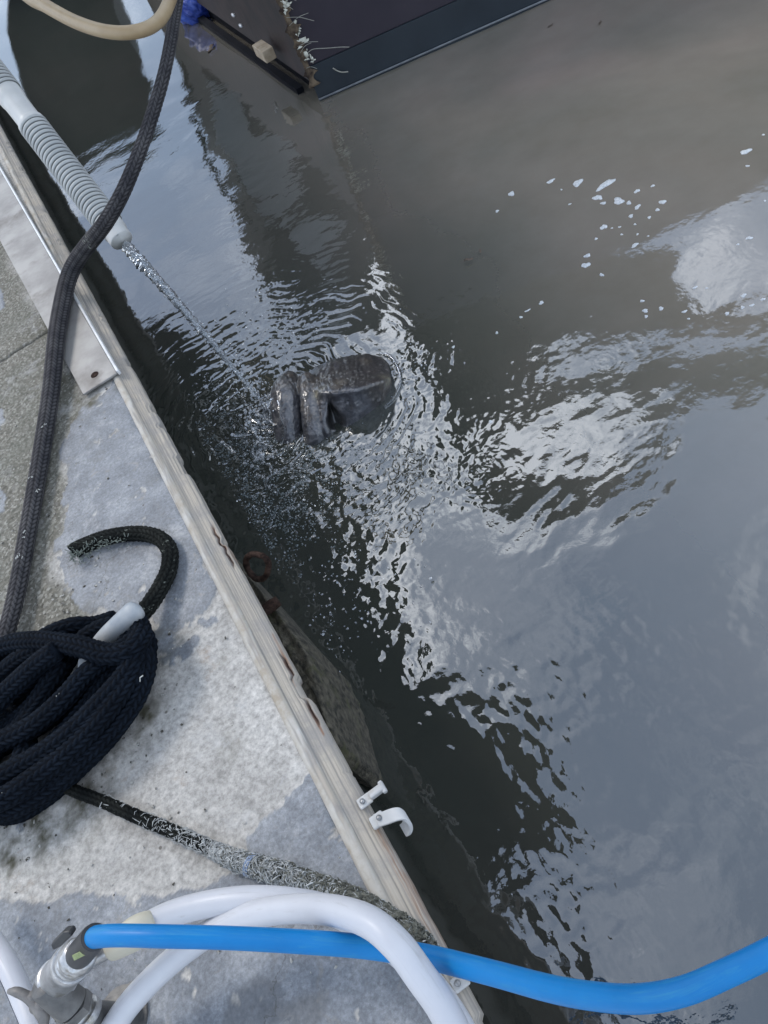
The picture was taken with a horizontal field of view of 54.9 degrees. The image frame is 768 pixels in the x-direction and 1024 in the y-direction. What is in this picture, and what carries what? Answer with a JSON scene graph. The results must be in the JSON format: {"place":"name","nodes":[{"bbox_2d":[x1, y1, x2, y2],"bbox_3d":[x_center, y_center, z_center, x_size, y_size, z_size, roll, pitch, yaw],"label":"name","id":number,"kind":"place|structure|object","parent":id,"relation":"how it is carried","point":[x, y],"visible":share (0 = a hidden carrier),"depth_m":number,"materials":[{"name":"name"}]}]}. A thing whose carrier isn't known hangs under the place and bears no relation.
{"place":"outdoors","nodes":[
{"label":"outdoors","id":0,"kind":"place"},
{"bbox_2d":[23,0,176,39],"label":"tan hose","id":1,"kind":"object","parent":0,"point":[157,21],"visible":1,"depth_m":1.27,"materials":[{"name":"beige rubber"}]},
{"bbox_2d":[181,0,209,24],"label":"tarp bundle","id":2,"kind":"object","parent":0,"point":[193,11],"visible":0.42,"depth_m":3.58,"materials":[{"name":"blue fabric"}]},
{"bbox_2d":[0,153,431,1023],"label":"dock deck","id":3,"kind":"structure","parent":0,"point":[252,775],"depth_m":0.92,"materials":[{"name":"concrete"}]},
{"bbox_2d":[0,166,120,395],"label":"metal strip","id":4,"kind":"object","parent":3,"relation":"on","point":[90,362],"visible":1,"depth_m":1.76,"materials":[{"name":"silver metal"}]},
{"bbox_2d":[0,59,131,249],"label":"drain pipe","id":5,"kind":"object","parent":3,"relation":"on","point":[68,171],"visible":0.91,"depth_m":1.72,"materials":[{"name":"white plastic"}]},
{"bbox_2d":[121,240,268,412],"bbox_3d":[-0.440,-0.436,1.758,0.047,0.395,0.345,-42,51,-10],"label":"water jet","id":6,"kind":"object","parent":5,"relation":"attached to","point":[137,259],"visible":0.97,"depth_m":1.72,"materials":[{"name":"white"}]},
{"bbox_2d":[7,923,148,1023],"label":"water tap","id":7,"kind":"object","parent":3,"relation":"on","point":[58,993],"visible":0.95,"depth_m":0.69,"materials":[{"name":"grey metal"}]},
{"bbox_2d":[84,923,767,1014],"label":"blue hose","id":8,"kind":"object","parent":7,"relation":"attached to","point":[722,974],"visible":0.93,"depth_m":0.54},
{"bbox_2d":[0,525,178,825],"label":"coiled rope","id":9,"kind":"object","parent":3,"relation":"on","point":[91,706],"visible":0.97,"depth_m":0.95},
{"bbox_2d":[0,0,183,636],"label":"grey mooring rope","id":10,"kind":"object","parent":3,"relation":"on","point":[90,241],"visible":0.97,"depth_m":1.41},
{"bbox_2d":[78,602,144,666],"bbox_3d":[-0.375,0.189,1.022,0.139,0.090,0.069,-30,50,0],"label":"dock cleat","id":11,"kind":"object","parent":3,"relation":"on","point":[119,622],"visible":0.48,"depth_m":1.00,"materials":[{"name":"white paint"}]},
{"bbox_2d":[1,285,339,990],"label":"grit","id":12,"kind":"object","parent":3,"relation":"on","point":[131,782],"visible":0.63,"depth_m":0.95,"materials":[{"name":"grey gravel"}]},
{"bbox_2d":[0,885,474,1023],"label":"white hose","id":13,"kind":"object","parent":3,"relation":"on","point":[391,940],"visible":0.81,"depth_m":0.68,"materials":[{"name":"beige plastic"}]},
{"bbox_2d":[0,125,483,1023],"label":"edge board","id":14,"kind":"object","parent":3,"relation":"attached to","point":[382,871],"visible":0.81,"depth_m":0.99,"materials":[{"name":"beige wood"}]},
{"bbox_2d":[64,784,440,946],"bbox_3d":[-0.204,0.378,0.852,0.603,0.050,0.044,10,60,28],"label":"frayed rope","id":15,"kind":"object","parent":14,"relation":"on","point":[261,868],"visible":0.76,"depth_m":0.80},
{"bbox_2d":[243,551,271,581],"bbox_3d":[-0.194,0.084,1.132,0.057,0.056,0.030,0,56,23],"label":"iron ring","id":16,"kind":"object","parent":14,"relation":"hanging from","point":[251,574],"visible":1,"depth_m":1.13,"materials":[{"name":"brown metal"}]},
{"bbox_2d":[356,780,387,809],"bbox_3d":[-0.014,0.316,0.824,0.036,0.009,0.015,-35,50,-4],"label":"edge clip","id":17,"kind":"object","parent":14,"relation":"attached to","point":[368,798],"visible":1,"depth_m":0.82,"materials":[{"name":"white plastic"}]},
{"bbox_2d":[369,807,412,836],"bbox_3d":[0.008,0.336,0.804,0.050,0.028,0.024,-2,56,22],"label":"hook bracket","id":18,"kind":"object","parent":14,"relation":"attached to","point":[378,819],"visible":1,"depth_m":0.80,"materials":[{"name":"white plastic"}]},
{"bbox_2d":[450,977,469,993],"bbox_3d":[0.079,0.437,0.696,0.036,0.009,0.015,-35,50,-4],"label":"edge clip","id":19,"kind":"object","parent":14,"relation":"attached to","point":[458,985],"visible":0.47,"depth_m":0.69,"materials":[{"name":"white plastic"}]},
{"bbox_2d":[0,0,767,1023],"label":"water","id":20,"kind":"structure","parent":0,"point":[562,698],"depth_m":1.56,"materials":[{"name":"grey liquid"}]},
{"bbox_2d":[167,279,436,671],"bbox_3d":[-0.167,-0.271,1.720,0.603,0.088,1.329,-30,50,0],"label":"splash spray","id":21,"kind":"object","parent":20,"relation":"on","point":[260,457],"visible":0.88,"depth_m":1.71,"materials":[{"name":"white"}]},
{"bbox_2d":[195,363,416,583],"bbox_3d":[-0.186,-0.162,1.698,0.394,0.010,0.741,-35,50,-4],"label":"froth","id":22,"kind":"object","parent":20,"relation":"on","point":[281,494],"visible":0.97,"depth_m":1.64,"materials":[{"name":"white liquid"}]},
{"bbox_2d":[236,559,382,787],"bbox_3d":[-0.073,0.359,1.402,0.076,0.620,0.449,-35,50,-4],"label":"concrete footing","id":23,"kind":"object","parent":20,"relation":"in","point":[327,688],"visible":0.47,"depth_m":1.15,"materials":[{"name":"grey concrete"}]},
{"bbox_2d":[261,596,280,615],"bbox_3d":[-0.186,0.154,1.180,0.042,0.020,0.020,-35,50,-4],"label":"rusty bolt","id":24,"kind":"object","parent":23,"relation":"on","point":[271,605],"visible":0.67,"depth_m":1.17,"materials":[{"name":"brown metal"}]},
{"bbox_2d":[250,352,401,451],"bbox_3d":[-0.151,-0.266,1.719,0.398,0.065,0.182,-24,50,5],"label":"splash","id":25,"kind":"object","parent":20,"relation":"on","point":[255,444],"visible":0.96,"depth_m":1.71,"materials":[{"name":"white liquid"}]},
{"bbox_2d":[270,353,391,445],"bbox_3d":[-0.075,-0.278,1.959,0.698,0.497,0.582,-30,50,0],"label":"manatee","id":26,"kind":"object","parent":20,"relation":"in","point":[317,402],"visible":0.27,"depth_m":1.69},
{"bbox_2d":[197,0,549,100],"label":"moored boat","id":27,"kind":"object","parent":20,"relation":"on","point":[324,49],"visible":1,"depth_m":2.56,"materials":[{"name":"brown wood"}]},
{"bbox_2d":[573,179,582,186],"bbox_3d":[0.502,-0.854,1.917,0.020,0.004,0.034,28,70,35],"label":"foam fleck","id":28,"kind":"object","parent":20,"relation":"on","point":[577,183],"visible":1,"depth_m":1.91},
{"bbox_2d":[581,263,590,267],"bbox_3d":[0.470,-0.577,1.724,0.021,0.004,0.018,-30,50,0],"label":"foam fleck","id":29,"kind":"object","parent":20,"relation":"on","point":[584,265],"visible":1,"depth_m":1.72},
{"bbox_2d":[592,195,601,199],"bbox_3d":[0.536,-0.790,1.855,0.028,0.004,0.017,19,65,32],"label":"foam fleck","id":30,"kind":"object","parent":20,"relation":"on","point":[597,197],"visible":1,"depth_m":1.85},
{"bbox_2d":[596,179,615,190],"bbox_3d":[0.560,-0.831,1.875,0.060,0.004,0.021,-30,50,0],"label":"foam fleck","id":31,"kind":"object","parent":20,"relation":"on","point":[605,183],"visible":1,"depth_m":1.87},
{"bbox_2d":[614,197,624,203],"bbox_3d":[0.576,-0.767,1.821,0.022,0.004,0.032,-30,50,0],"label":"foam fleck","id":32,"kind":"object","parent":20,"relation":"on","point":[618,200],"visible":1,"depth_m":1.82},
{"bbox_2d":[740,149,751,153],"bbox_3d":[0.866,-0.861,1.764,0.026,0.004,0.017,-9,53,17],"label":"foam fleck","id":33,"kind":"object","parent":20,"relation":"on","point":[745,151],"visible":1,"depth_m":1.76}
]}

